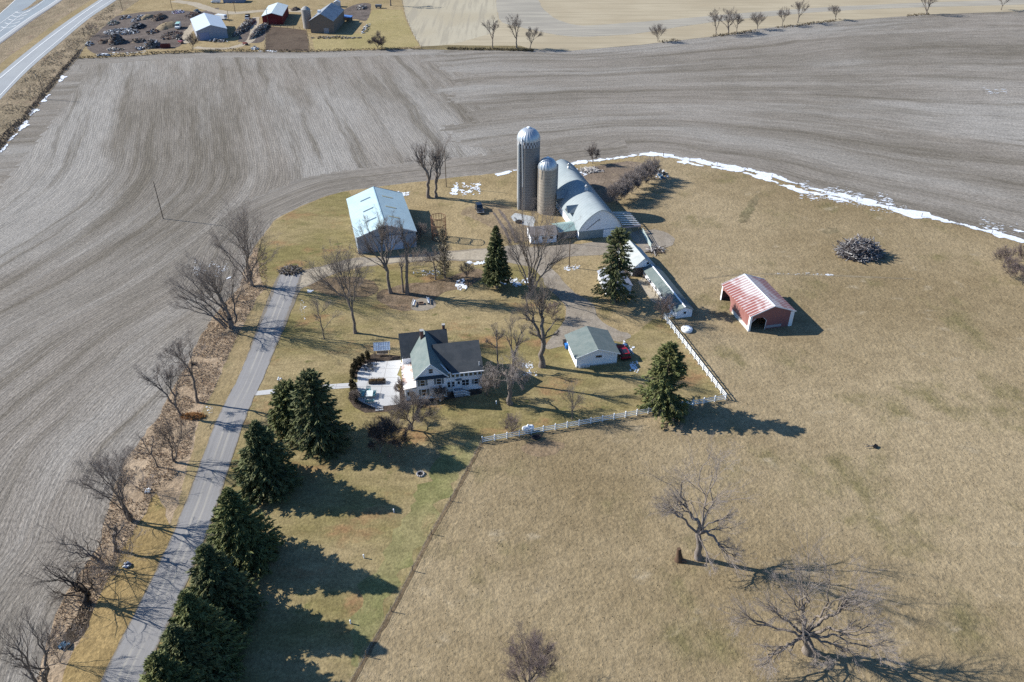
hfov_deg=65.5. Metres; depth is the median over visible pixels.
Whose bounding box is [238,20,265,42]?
dirt yard
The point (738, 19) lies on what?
bare tree
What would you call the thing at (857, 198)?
wire fence
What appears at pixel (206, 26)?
blue grey barn
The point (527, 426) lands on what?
propane tank
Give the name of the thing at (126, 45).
dirt yard
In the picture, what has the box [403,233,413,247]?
sliding door
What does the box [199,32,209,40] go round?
sliding door
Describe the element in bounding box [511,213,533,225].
silo pad
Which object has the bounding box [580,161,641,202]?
pen dirt
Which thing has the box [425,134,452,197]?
bare tree
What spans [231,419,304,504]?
spruce tree
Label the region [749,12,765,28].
bare tree
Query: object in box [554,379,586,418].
young tree
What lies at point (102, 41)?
scrap heap
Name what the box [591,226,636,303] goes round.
spruce tree
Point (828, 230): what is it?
worn patch
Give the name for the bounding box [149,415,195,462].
bare tree
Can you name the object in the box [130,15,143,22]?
scrap heap
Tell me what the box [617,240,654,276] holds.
granary
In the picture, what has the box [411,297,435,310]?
fire pit sand
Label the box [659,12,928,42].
boundary weeds
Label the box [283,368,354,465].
spruce tree
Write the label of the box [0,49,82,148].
ditch brush
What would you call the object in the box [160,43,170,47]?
steel bin
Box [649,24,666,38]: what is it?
bare tree
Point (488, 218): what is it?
rutted yard
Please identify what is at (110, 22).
scrap heap
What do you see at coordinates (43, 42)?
road marking
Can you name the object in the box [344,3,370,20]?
barn yard dirt
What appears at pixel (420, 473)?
fire ring
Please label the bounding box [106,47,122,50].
scrap heap
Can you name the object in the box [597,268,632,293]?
shed
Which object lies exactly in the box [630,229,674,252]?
bare soil patch
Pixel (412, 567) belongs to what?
wire fence
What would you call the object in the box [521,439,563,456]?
dirt patch
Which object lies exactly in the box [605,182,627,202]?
brush hedge
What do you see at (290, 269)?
log pile
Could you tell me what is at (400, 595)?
fence
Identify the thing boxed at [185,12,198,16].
scrap heap
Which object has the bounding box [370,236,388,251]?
sliding door
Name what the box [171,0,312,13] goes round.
farm lane
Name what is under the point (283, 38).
feedlot
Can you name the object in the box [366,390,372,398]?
patio table
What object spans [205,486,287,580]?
spruce tree
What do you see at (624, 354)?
car
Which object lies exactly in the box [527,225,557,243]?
milk house
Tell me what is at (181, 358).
bare tree
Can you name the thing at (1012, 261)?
brush clump
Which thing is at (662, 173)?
blue tank scrap
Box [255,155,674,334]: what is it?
farmyard
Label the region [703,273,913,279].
cattle track
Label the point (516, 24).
bare tree
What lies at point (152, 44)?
scrap heap
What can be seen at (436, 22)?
stubble field
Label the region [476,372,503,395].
leafless shrub
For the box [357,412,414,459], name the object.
ornamental tree
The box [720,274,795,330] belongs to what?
red shed
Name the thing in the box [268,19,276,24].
barn door
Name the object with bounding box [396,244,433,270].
leafless shrub
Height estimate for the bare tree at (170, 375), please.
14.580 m
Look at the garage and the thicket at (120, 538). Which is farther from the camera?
the garage
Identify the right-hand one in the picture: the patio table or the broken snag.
the broken snag
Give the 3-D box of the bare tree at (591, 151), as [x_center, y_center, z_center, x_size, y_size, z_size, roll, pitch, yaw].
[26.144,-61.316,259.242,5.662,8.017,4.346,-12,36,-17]
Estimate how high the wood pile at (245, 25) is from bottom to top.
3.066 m
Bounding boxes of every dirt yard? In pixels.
[87,8,218,53]
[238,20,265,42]
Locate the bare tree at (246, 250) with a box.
[203,196,282,285]
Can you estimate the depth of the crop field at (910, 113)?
273.02 m
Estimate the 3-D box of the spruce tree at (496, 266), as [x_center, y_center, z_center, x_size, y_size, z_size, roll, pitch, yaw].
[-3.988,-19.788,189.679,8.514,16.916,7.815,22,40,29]
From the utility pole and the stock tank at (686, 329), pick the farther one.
the utility pole
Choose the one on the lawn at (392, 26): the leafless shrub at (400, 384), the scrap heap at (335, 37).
the scrap heap at (335, 37)
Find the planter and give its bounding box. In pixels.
[368,377,385,383]
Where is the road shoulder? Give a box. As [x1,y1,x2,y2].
[0,0,59,41]
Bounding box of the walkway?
[255,382,356,394]
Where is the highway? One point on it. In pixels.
(19, 6)
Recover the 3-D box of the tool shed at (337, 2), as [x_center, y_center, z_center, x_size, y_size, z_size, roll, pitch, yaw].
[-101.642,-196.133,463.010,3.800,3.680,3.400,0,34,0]
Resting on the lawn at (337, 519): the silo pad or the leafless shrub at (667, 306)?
the leafless shrub at (667, 306)
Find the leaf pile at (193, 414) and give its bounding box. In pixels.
[181,411,206,420]
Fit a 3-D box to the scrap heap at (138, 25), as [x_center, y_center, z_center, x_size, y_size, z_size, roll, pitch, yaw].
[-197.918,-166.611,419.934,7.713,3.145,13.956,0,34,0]
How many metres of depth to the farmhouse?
158.82 m
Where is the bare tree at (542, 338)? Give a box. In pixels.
[515,273,560,368]
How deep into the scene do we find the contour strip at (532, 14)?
437.97 m
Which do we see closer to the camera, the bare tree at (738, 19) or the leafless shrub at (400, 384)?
the leafless shrub at (400, 384)
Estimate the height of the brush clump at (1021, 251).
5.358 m
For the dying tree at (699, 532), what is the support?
on the pasture
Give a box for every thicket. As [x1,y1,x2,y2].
[35,617,88,662]
[72,566,114,595]
[81,24,98,35]
[91,537,149,575]
[107,523,152,552]
[126,468,165,492]
[194,292,227,312]
[224,279,243,297]
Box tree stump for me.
[674,547,686,563]
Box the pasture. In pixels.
[356,155,1023,681]
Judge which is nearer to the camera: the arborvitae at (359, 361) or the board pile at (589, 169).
the arborvitae at (359, 361)
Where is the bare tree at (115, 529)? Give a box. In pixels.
[99,515,132,552]
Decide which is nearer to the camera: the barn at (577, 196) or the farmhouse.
the farmhouse
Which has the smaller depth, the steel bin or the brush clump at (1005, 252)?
the brush clump at (1005, 252)
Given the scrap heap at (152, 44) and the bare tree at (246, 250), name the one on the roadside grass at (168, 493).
the bare tree at (246, 250)
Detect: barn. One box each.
[190,13,227,40]
[261,2,288,24]
[309,3,344,32]
[556,159,622,239]
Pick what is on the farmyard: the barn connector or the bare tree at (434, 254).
the barn connector
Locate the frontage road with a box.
[0,0,115,98]
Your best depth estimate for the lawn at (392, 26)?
404.09 m
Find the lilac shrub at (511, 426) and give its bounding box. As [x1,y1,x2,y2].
[500,412,522,435]
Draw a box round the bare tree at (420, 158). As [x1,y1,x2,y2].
[404,135,442,198]
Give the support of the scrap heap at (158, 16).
on the dirt yard at (126, 45)
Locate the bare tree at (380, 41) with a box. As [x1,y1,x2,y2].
[367,30,385,47]
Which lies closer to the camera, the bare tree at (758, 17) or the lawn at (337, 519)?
the lawn at (337, 519)
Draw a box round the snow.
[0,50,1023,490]
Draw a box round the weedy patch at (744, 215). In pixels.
[738,195,758,222]
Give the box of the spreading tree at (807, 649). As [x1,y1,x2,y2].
[710,514,909,681]
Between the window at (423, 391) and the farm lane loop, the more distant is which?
the farm lane loop
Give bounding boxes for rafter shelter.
[613,212,640,231]
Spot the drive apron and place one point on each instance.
(305, 281)
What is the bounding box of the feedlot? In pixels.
[265,26,308,50]
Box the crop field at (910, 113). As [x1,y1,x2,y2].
[0,11,1023,681]
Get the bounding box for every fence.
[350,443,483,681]
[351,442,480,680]
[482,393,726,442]
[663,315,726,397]
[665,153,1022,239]
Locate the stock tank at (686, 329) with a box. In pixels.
[681,325,692,332]
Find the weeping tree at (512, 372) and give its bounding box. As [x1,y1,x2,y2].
[479,345,532,405]
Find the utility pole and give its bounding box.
[153,181,163,218]
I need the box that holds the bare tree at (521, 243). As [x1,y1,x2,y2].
[497,189,580,295]
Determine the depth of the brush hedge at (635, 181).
238.08 m
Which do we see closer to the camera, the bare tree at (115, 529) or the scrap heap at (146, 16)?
the bare tree at (115, 529)
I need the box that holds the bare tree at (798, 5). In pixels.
[791,0,809,22]
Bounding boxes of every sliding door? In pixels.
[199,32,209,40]
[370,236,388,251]
[389,235,402,249]
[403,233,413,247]
[603,228,613,236]
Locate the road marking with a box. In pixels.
[0,0,111,94]
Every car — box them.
[475,202,484,212]
[616,344,630,359]
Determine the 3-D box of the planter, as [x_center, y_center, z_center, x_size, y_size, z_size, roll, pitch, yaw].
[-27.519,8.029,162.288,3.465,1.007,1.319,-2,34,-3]
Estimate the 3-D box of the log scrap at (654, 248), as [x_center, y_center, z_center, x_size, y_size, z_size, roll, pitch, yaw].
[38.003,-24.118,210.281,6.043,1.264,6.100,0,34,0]
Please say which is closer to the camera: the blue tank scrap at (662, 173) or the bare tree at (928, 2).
the blue tank scrap at (662, 173)
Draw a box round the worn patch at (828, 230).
[821,227,839,233]
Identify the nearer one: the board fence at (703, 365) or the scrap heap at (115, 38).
the board fence at (703, 365)
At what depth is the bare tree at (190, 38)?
378.29 m
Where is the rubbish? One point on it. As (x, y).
(128, 564)
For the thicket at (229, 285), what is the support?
on the roadside grass at (168, 493)
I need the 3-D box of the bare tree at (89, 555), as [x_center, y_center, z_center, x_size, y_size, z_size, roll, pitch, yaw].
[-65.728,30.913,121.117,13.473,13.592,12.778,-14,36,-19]
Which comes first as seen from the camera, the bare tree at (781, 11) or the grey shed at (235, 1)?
the bare tree at (781, 11)
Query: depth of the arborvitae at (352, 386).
158.35 m
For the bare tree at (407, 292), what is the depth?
184.73 m
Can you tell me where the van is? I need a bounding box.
[175,22,180,28]
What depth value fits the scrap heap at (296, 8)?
454.81 m
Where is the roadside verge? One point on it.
(29, 32)
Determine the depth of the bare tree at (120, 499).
125.26 m
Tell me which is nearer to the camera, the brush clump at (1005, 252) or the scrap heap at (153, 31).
the brush clump at (1005, 252)
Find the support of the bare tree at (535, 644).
on the pasture
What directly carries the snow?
on the crop field at (910, 113)
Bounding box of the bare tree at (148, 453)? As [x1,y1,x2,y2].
[127,432,161,467]
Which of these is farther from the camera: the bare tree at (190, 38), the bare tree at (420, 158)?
the bare tree at (190, 38)
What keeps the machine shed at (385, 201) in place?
on the farmyard
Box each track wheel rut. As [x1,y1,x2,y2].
[493,212,510,242]
[497,209,517,242]
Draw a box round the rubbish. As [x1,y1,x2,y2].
[122,561,131,568]
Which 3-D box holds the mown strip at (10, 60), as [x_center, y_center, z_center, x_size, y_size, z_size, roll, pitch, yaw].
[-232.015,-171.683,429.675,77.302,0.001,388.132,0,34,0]
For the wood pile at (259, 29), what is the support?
on the dirt yard at (243, 36)
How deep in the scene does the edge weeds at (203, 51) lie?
379.28 m
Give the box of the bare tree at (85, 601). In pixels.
[13,545,132,611]
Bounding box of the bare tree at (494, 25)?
[481,15,499,47]
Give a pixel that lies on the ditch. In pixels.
(71, 635)
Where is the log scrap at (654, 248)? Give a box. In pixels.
[645,245,666,255]
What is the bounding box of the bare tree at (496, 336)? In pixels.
[485,321,502,368]
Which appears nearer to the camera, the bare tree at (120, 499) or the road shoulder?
the bare tree at (120, 499)
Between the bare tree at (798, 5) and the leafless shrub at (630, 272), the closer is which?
the leafless shrub at (630, 272)
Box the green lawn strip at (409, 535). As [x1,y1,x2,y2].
[349,439,478,666]
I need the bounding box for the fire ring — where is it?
[416,470,424,476]
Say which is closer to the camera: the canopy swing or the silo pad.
the canopy swing
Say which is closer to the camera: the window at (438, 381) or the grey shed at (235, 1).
the window at (438, 381)
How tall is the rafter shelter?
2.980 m
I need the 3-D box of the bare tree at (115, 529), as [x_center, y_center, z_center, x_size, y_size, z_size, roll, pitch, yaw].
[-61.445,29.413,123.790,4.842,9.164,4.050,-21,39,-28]
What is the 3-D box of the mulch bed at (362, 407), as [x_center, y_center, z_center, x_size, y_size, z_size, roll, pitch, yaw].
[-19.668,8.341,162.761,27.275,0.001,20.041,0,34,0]
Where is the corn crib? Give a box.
[430,213,446,241]
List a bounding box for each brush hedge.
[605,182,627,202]
[611,176,637,197]
[618,170,643,193]
[627,164,649,187]
[634,160,660,180]
[639,156,661,178]
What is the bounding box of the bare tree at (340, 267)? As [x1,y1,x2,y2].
[300,240,371,333]
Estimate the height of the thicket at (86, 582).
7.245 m
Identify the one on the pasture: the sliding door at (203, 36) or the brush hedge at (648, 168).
the brush hedge at (648, 168)
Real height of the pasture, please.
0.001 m
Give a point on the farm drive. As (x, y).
(580, 311)
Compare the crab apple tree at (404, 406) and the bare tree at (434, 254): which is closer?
the crab apple tree at (404, 406)
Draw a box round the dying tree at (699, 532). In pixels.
[627,427,763,579]
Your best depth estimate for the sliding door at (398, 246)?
210.21 m
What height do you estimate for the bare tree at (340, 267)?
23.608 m
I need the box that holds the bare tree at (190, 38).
[184,33,199,48]
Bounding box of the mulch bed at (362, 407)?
[350,354,481,412]
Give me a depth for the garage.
167.49 m
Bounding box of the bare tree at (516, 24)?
[505,14,520,47]
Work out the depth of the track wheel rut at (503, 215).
226.25 m
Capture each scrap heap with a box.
[98,39,108,43]
[103,28,138,34]
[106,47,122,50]
[107,20,118,25]
[108,33,124,45]
[129,22,146,29]
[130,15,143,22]
[130,38,145,42]
[140,14,153,19]
[142,39,160,48]
[146,29,158,33]
[151,13,167,20]
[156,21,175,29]
[161,30,182,39]
[172,9,184,13]
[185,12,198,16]
[207,38,227,42]
[291,6,299,10]
[311,36,361,38]
[356,4,366,9]
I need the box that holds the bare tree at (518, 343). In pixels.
[496,309,529,383]
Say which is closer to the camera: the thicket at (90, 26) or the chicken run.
the chicken run
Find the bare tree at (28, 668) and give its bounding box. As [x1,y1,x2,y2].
[0,601,74,681]
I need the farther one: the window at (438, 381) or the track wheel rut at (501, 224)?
the track wheel rut at (501, 224)
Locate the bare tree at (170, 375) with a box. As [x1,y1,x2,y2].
[134,354,191,417]
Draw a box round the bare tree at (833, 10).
[827,5,840,19]
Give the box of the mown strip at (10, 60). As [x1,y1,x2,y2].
[0,0,97,72]
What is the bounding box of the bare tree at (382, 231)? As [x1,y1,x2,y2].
[344,204,408,293]
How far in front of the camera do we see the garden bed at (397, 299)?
193.28 m
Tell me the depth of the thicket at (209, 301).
182.40 m
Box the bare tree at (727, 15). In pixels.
[717,8,741,32]
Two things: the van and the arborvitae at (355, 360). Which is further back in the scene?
the van
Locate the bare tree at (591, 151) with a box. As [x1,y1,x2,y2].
[585,141,600,163]
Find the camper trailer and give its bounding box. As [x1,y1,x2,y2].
[215,14,227,18]
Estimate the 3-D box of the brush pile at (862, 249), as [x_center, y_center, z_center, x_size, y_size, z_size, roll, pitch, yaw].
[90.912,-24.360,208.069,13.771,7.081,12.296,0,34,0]
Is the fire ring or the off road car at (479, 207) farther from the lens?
the off road car at (479, 207)
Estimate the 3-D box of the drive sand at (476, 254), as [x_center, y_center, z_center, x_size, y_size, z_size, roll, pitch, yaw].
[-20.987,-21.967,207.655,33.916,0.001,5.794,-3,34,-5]
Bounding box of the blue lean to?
[344,15,352,21]
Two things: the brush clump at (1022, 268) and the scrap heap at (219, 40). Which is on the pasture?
the brush clump at (1022, 268)
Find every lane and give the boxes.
[101,273,301,681]
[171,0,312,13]
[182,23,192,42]
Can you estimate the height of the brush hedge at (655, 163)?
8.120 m
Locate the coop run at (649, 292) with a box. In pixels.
[638,277,660,304]
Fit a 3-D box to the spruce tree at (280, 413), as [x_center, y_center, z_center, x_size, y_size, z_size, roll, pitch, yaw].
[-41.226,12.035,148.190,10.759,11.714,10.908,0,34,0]
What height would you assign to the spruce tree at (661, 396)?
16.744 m
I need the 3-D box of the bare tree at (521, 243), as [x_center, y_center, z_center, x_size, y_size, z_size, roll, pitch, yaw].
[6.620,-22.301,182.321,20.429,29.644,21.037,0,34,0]
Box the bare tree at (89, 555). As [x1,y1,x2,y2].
[31,501,122,586]
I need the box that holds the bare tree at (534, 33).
[525,26,543,48]
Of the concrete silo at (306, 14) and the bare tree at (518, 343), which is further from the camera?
the concrete silo at (306, 14)
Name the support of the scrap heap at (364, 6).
on the barn yard dirt at (361, 14)
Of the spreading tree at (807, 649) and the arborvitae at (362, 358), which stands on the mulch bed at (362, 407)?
the arborvitae at (362, 358)
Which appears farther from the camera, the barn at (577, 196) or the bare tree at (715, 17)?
the bare tree at (715, 17)
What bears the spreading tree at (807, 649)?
on the pasture
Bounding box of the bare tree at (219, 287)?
[159,243,253,329]
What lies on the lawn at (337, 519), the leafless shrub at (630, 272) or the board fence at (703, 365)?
the board fence at (703, 365)
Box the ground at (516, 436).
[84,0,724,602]
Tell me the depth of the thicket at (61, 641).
107.20 m
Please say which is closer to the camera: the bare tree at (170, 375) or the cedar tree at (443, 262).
the bare tree at (170, 375)
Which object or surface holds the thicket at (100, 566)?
on the roadside grass at (168, 493)
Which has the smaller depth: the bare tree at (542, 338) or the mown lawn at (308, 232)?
the bare tree at (542, 338)
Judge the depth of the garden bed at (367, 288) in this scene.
194.08 m
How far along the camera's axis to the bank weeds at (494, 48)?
382.28 m
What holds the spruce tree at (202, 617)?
on the lawn at (337, 519)
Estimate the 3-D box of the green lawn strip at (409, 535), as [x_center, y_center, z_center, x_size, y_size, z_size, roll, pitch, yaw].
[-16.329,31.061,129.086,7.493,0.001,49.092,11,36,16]
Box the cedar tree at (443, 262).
[433,227,454,277]
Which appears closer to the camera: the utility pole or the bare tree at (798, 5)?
the utility pole
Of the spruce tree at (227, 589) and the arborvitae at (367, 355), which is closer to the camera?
the spruce tree at (227, 589)
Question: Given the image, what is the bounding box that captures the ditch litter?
[58,640,70,650]
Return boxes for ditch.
[53,604,92,648]
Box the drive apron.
[299,260,362,288]
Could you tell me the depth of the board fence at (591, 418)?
151.12 m
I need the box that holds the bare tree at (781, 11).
[777,7,791,24]
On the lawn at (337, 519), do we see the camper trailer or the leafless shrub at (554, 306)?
the leafless shrub at (554, 306)
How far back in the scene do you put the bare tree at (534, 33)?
380.53 m
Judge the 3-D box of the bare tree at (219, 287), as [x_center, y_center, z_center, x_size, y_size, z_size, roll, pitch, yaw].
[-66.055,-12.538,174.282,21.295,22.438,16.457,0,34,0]
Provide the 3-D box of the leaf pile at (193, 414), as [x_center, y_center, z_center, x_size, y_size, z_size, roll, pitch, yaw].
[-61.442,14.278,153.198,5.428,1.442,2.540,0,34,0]
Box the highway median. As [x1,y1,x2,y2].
[23,0,41,9]
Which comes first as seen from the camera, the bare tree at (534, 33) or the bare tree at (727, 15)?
the bare tree at (534, 33)
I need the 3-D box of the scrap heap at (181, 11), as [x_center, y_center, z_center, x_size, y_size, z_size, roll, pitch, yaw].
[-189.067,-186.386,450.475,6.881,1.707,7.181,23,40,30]
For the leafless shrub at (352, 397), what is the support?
on the mulch bed at (362, 407)
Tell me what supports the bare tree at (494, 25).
on the grass strip at (441, 47)
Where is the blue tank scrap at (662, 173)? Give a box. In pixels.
[658,170,668,178]
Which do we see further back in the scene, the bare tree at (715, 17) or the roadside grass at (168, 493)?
the bare tree at (715, 17)
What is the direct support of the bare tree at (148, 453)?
on the roadside grass at (168, 493)
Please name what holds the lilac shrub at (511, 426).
on the lawn at (337, 519)
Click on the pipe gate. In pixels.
(646, 238)
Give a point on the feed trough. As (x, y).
(536, 436)
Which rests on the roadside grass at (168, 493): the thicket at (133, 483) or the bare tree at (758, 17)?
the thicket at (133, 483)
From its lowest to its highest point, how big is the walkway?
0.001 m
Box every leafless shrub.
[317,259,371,286]
[347,389,360,403]
[393,375,403,394]
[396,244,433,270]
[415,221,429,238]
[429,385,450,400]
[458,262,476,277]
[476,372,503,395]
[544,299,561,318]
[623,267,635,278]
[653,292,675,320]
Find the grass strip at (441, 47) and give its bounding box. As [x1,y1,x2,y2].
[416,45,532,50]
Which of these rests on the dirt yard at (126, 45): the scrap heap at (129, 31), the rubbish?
the scrap heap at (129, 31)
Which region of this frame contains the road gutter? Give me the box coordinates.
[0,0,61,43]
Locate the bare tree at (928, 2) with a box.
[922,0,937,14]
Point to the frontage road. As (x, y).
(9, 77)
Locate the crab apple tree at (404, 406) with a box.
[384,389,444,432]
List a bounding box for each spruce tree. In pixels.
[137,649,218,681]
[156,622,249,681]
[160,588,252,677]
[186,542,268,635]
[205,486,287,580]
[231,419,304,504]
[264,378,298,441]
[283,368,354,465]
[479,225,513,288]
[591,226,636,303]
[634,340,692,428]
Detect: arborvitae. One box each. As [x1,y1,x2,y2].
[349,368,354,377]
[349,384,354,391]
[350,363,355,372]
[353,358,358,368]
[356,356,362,365]
[360,353,364,362]
[365,349,370,359]
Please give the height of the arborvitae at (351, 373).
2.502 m
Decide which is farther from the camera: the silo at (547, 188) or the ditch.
the silo at (547, 188)
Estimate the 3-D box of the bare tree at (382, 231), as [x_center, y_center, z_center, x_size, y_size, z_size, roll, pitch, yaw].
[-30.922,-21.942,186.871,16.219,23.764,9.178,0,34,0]
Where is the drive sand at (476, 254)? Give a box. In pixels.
[366,249,488,264]
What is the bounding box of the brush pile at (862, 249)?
[832,233,886,263]
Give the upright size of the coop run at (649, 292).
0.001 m
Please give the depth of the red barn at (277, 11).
425.84 m
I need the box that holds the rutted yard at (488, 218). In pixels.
[461,203,530,240]
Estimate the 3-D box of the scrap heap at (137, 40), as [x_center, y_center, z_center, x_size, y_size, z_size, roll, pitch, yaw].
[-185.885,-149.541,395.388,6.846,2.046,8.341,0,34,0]
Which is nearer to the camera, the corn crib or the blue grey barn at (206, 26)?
the corn crib
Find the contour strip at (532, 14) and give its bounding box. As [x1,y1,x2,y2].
[496,0,1023,36]
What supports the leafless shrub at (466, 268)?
on the garden bed at (397, 299)
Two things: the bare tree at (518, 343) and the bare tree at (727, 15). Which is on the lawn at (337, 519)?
the bare tree at (518, 343)
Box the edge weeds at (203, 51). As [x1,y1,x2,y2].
[78,46,421,58]
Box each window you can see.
[421,389,426,395]
[436,378,441,384]
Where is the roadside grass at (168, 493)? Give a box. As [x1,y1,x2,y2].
[38,247,267,681]
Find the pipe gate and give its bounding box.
[642,228,650,247]
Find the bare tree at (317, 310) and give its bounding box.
[308,294,344,338]
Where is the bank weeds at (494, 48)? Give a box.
[445,46,534,51]
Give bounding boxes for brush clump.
[990,245,1018,265]
[1001,254,1023,276]
[1011,266,1023,284]
[1012,243,1023,259]
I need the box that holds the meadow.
[80,0,419,57]
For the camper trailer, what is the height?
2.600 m
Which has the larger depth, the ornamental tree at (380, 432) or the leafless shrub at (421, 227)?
the leafless shrub at (421, 227)
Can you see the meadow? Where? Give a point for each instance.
(354, 26)
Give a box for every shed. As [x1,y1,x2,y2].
[223,0,245,2]
[334,0,340,6]
[346,186,416,253]
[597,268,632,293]
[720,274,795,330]
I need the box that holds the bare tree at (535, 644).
[498,616,562,681]
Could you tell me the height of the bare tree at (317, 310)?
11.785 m
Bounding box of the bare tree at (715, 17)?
[707,7,723,34]
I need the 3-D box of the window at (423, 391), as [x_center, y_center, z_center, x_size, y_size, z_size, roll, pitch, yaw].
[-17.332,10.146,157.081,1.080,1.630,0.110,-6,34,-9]
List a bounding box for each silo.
[301,6,310,28]
[517,126,539,210]
[537,156,557,214]
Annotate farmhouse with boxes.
[398,323,483,400]
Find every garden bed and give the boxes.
[307,276,378,296]
[377,269,482,310]
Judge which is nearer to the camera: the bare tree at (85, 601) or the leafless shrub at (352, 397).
the bare tree at (85, 601)
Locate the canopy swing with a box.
[373,341,389,354]
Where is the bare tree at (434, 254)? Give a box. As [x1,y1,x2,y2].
[416,241,452,279]
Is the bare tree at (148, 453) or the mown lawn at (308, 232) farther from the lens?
the mown lawn at (308, 232)
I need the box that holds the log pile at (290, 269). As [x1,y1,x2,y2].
[277,264,304,275]
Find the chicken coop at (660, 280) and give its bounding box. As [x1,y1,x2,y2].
[643,264,693,317]
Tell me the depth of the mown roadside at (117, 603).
118.24 m
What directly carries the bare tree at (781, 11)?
on the stubble field at (588, 12)
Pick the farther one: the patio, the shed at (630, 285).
the shed at (630, 285)
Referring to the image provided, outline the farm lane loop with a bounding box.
[194,17,259,49]
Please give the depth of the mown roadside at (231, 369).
159.54 m
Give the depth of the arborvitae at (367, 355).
168.58 m
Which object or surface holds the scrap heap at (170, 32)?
on the dirt yard at (126, 45)
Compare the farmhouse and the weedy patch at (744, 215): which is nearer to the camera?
the farmhouse
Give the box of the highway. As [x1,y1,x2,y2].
[0,0,55,37]
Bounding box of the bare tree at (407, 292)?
[395,217,417,294]
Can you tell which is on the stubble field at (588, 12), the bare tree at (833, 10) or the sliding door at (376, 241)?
the bare tree at (833, 10)
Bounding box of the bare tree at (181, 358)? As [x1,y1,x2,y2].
[154,323,209,402]
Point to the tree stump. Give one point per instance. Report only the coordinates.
(678, 559)
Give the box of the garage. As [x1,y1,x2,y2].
[564,326,619,367]
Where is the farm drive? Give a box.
[278,242,630,348]
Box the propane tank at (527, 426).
[522,424,533,431]
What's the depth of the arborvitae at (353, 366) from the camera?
164.55 m
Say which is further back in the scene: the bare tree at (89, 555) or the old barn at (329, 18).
the old barn at (329, 18)
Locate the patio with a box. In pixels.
[357,360,400,406]
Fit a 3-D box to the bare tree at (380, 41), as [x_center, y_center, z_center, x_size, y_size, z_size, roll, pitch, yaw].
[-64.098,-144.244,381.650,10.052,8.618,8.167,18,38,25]
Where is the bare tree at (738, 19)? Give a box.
[729,13,743,31]
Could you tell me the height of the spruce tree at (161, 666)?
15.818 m
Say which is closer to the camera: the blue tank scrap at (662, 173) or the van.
the blue tank scrap at (662, 173)
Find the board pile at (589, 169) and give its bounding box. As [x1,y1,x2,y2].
[579,166,604,173]
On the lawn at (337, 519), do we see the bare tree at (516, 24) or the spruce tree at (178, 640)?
the spruce tree at (178, 640)
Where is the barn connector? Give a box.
[552,221,576,239]
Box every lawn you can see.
[146,262,723,681]
[257,191,356,285]
[312,10,418,49]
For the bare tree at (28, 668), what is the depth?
101.50 m
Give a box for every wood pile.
[232,19,255,36]
[249,22,268,39]
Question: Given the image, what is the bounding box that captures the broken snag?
[399,260,404,292]
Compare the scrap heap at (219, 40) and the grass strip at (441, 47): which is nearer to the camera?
the grass strip at (441, 47)
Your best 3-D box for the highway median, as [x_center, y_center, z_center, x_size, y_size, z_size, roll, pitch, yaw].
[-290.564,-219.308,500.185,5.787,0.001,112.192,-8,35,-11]
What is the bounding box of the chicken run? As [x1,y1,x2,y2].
[642,274,662,300]
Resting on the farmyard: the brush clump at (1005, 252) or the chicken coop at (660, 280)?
the chicken coop at (660, 280)
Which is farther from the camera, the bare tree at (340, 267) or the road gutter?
the road gutter
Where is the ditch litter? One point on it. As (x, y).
(63, 644)
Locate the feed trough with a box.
[531,434,541,439]
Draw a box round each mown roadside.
[62,493,172,681]
[115,289,268,650]
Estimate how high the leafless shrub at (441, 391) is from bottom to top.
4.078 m
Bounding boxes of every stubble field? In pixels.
[403,0,497,45]
[403,0,1023,50]
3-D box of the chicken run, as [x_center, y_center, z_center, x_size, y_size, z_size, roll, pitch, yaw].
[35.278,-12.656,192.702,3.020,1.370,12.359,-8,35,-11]
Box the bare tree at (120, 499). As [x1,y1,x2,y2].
[66,445,141,521]
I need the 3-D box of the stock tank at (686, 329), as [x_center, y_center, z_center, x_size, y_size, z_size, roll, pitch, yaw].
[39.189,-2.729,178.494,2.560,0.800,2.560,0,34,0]
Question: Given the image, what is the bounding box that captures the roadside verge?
[0,0,138,149]
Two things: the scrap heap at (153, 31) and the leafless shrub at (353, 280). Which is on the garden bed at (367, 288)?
the leafless shrub at (353, 280)
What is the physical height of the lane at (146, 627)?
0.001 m
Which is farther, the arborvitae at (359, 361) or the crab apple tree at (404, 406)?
the arborvitae at (359, 361)
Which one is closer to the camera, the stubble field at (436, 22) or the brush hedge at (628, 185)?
the brush hedge at (628, 185)
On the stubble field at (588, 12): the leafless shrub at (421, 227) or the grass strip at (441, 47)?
the grass strip at (441, 47)
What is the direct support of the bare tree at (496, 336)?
on the lawn at (337, 519)
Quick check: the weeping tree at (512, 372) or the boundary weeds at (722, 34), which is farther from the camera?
the boundary weeds at (722, 34)
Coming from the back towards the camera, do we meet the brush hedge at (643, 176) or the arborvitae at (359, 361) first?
the brush hedge at (643, 176)
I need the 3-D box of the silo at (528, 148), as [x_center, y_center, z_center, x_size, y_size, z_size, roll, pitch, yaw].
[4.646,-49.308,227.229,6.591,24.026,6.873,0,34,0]

